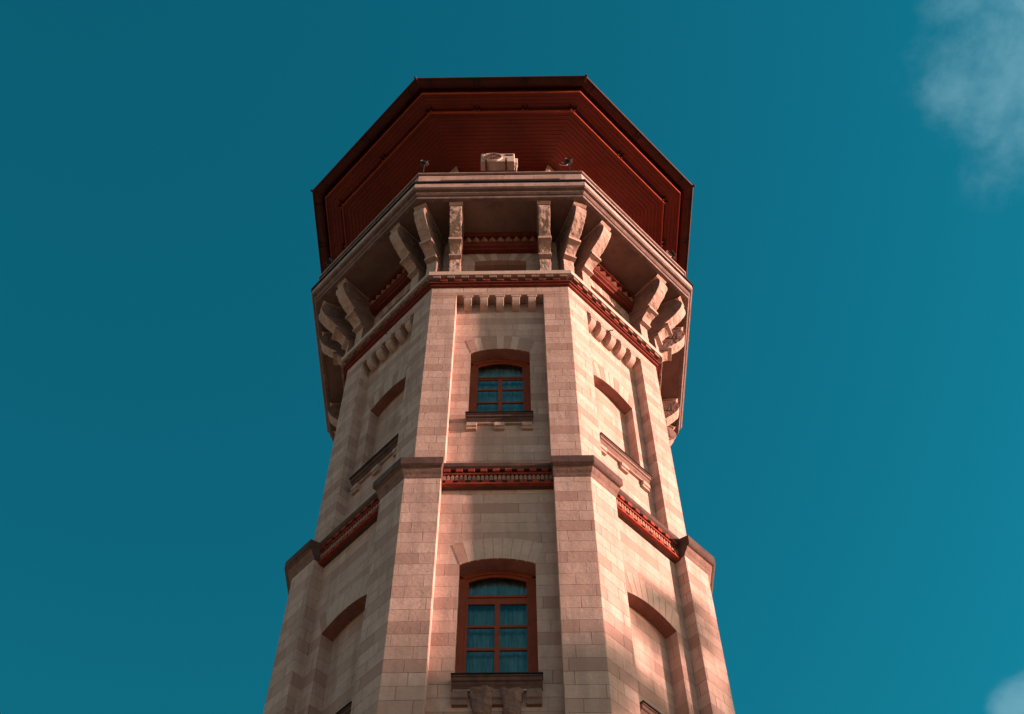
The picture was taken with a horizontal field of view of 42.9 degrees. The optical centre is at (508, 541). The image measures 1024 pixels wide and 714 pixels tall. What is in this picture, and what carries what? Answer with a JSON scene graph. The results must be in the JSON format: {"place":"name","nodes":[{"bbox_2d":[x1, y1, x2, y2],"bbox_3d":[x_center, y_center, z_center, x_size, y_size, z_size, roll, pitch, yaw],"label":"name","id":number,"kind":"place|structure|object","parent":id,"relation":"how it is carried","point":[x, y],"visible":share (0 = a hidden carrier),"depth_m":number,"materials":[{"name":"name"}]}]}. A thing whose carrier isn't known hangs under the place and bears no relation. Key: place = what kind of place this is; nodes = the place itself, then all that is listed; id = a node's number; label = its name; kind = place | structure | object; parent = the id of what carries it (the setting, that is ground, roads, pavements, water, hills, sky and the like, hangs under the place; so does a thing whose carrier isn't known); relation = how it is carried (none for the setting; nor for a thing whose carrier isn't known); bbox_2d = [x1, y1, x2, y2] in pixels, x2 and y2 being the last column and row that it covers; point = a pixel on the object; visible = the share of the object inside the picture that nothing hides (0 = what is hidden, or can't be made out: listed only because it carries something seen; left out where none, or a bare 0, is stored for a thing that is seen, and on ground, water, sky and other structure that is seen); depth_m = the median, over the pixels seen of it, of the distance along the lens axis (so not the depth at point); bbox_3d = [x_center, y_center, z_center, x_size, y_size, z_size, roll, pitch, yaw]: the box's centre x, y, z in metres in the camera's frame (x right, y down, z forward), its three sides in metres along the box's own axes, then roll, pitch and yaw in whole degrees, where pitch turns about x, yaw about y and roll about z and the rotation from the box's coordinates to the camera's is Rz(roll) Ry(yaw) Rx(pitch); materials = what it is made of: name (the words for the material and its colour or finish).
{"place":"outdoors","nodes":[
{"label":"outdoors","id":0,"kind":"place"},
{"bbox_2d":[263,74,734,713],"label":"water tower","id":1,"kind":"structure","parent":0,"point":[503,380],"depth_m":22.00,"materials":[{"name":"beige stone"}]},
{"bbox_2d":[325,257,332,269],"bbox_3d":[-3.931,-6.047,28.449,0.144,0.477,0.182,38,-62,-25],"label":"floodlight","id":2,"kind":"object","parent":1,"relation":"on","point":[329,261],"visible":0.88,"depth_m":28.50,"materials":[{"name":"metal"}]},
{"bbox_2d":[321,610,364,713],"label":"blind window","id":3,"kind":"structure","parent":1,"relation":"in","point":[339,688],"depth_m":17.92,"materials":[{"name":"beige stone"}]},
{"bbox_2d":[372,391,403,456],"bbox_3d":[-2.039,-1.952,22.851,0.001,2.375,1.030,38,-62,-25],"label":"blind window","id":4,"kind":"structure","parent":1,"relation":"in","point":[388,424],"depth_m":23.24,"materials":[{"name":"beige stone"}]},
{"bbox_2d":[420,160,428,172],"bbox_3d":[-1.782,-7.817,27.262,0.182,0.697,0.144,-1,-53,0],"label":"floodlight","id":5,"kind":"object","parent":1,"relation":"on","point":[424,163],"visible":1,"depth_m":27.40,"materials":[{"name":"metal"}]},
{"bbox_2d":[455,570,537,672],"bbox_3d":[-0.153,1.129,17.254,1.048,2.249,0.150,-1,-53,0],"label":"window","id":6,"kind":"structure","parent":1,"relation":"in","point":[497,625],"depth_m":17.31,"materials":[{"name":"blue glass"}]},
{"bbox_2d":[481,153,517,171],"bbox_3d":[-0.222,-8.588,30.075,0.850,0.915,0.528,-1,-53,0],"label":"air conditioner","id":7,"kind":"object","parent":1,"relation":"attached to","point":[497,162],"visible":0.93,"depth_m":30.02,"materials":[{"name":"white metal"}]},
{"bbox_2d":[469,359,530,410],"bbox_3d":[-0.151,-2.601,22.575,1.046,2.039,0.150,-1,-53,0],"label":"window","id":8,"kind":"structure","parent":1,"relation":"in","point":[497,388],"depth_m":22.75,"materials":[{"name":"blue glass"}]},
{"bbox_2d":[560,158,572,170],"bbox_3d":[1.199,-7.849,27.238,0.288,0.697,0.144,-1,-53,0],"label":"floodlight","id":9,"kind":"object","parent":1,"relation":"on","point":[568,161],"visible":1,"depth_m":27.37,"materials":[{"name":"metal"}]},
{"bbox_2d":[595,387,629,455],"bbox_3d":[1.748,-1.979,22.830,1.030,2.375,0.001,38,-62,-25],"label":"blind window","id":10,"kind":"structure","parent":1,"relation":"in","point":[611,421],"depth_m":23.18,"materials":[{"name":"beige stone"}]},
{"bbox_2d":[629,607,675,713],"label":"blind window","id":11,"kind":"structure","parent":1,"relation":"in","point":[654,680],"depth_m":17.86,"materials":[{"name":"beige stone"}]},
{"bbox_2d":[666,250,676,261],"bbox_3d":[3.528,-6.213,28.344,0.288,0.507,0.144,38,-62,-25],"label":"floodlight","id":12,"kind":"object","parent":1,"relation":"on","point":[671,254],"visible":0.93,"depth_m":28.42,"materials":[{"name":"metal"}]},
{"bbox_2d":[0,0,1023,713],"label":"sky","id":13,"kind":"structure","parent":0,"point":[847,452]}
]}

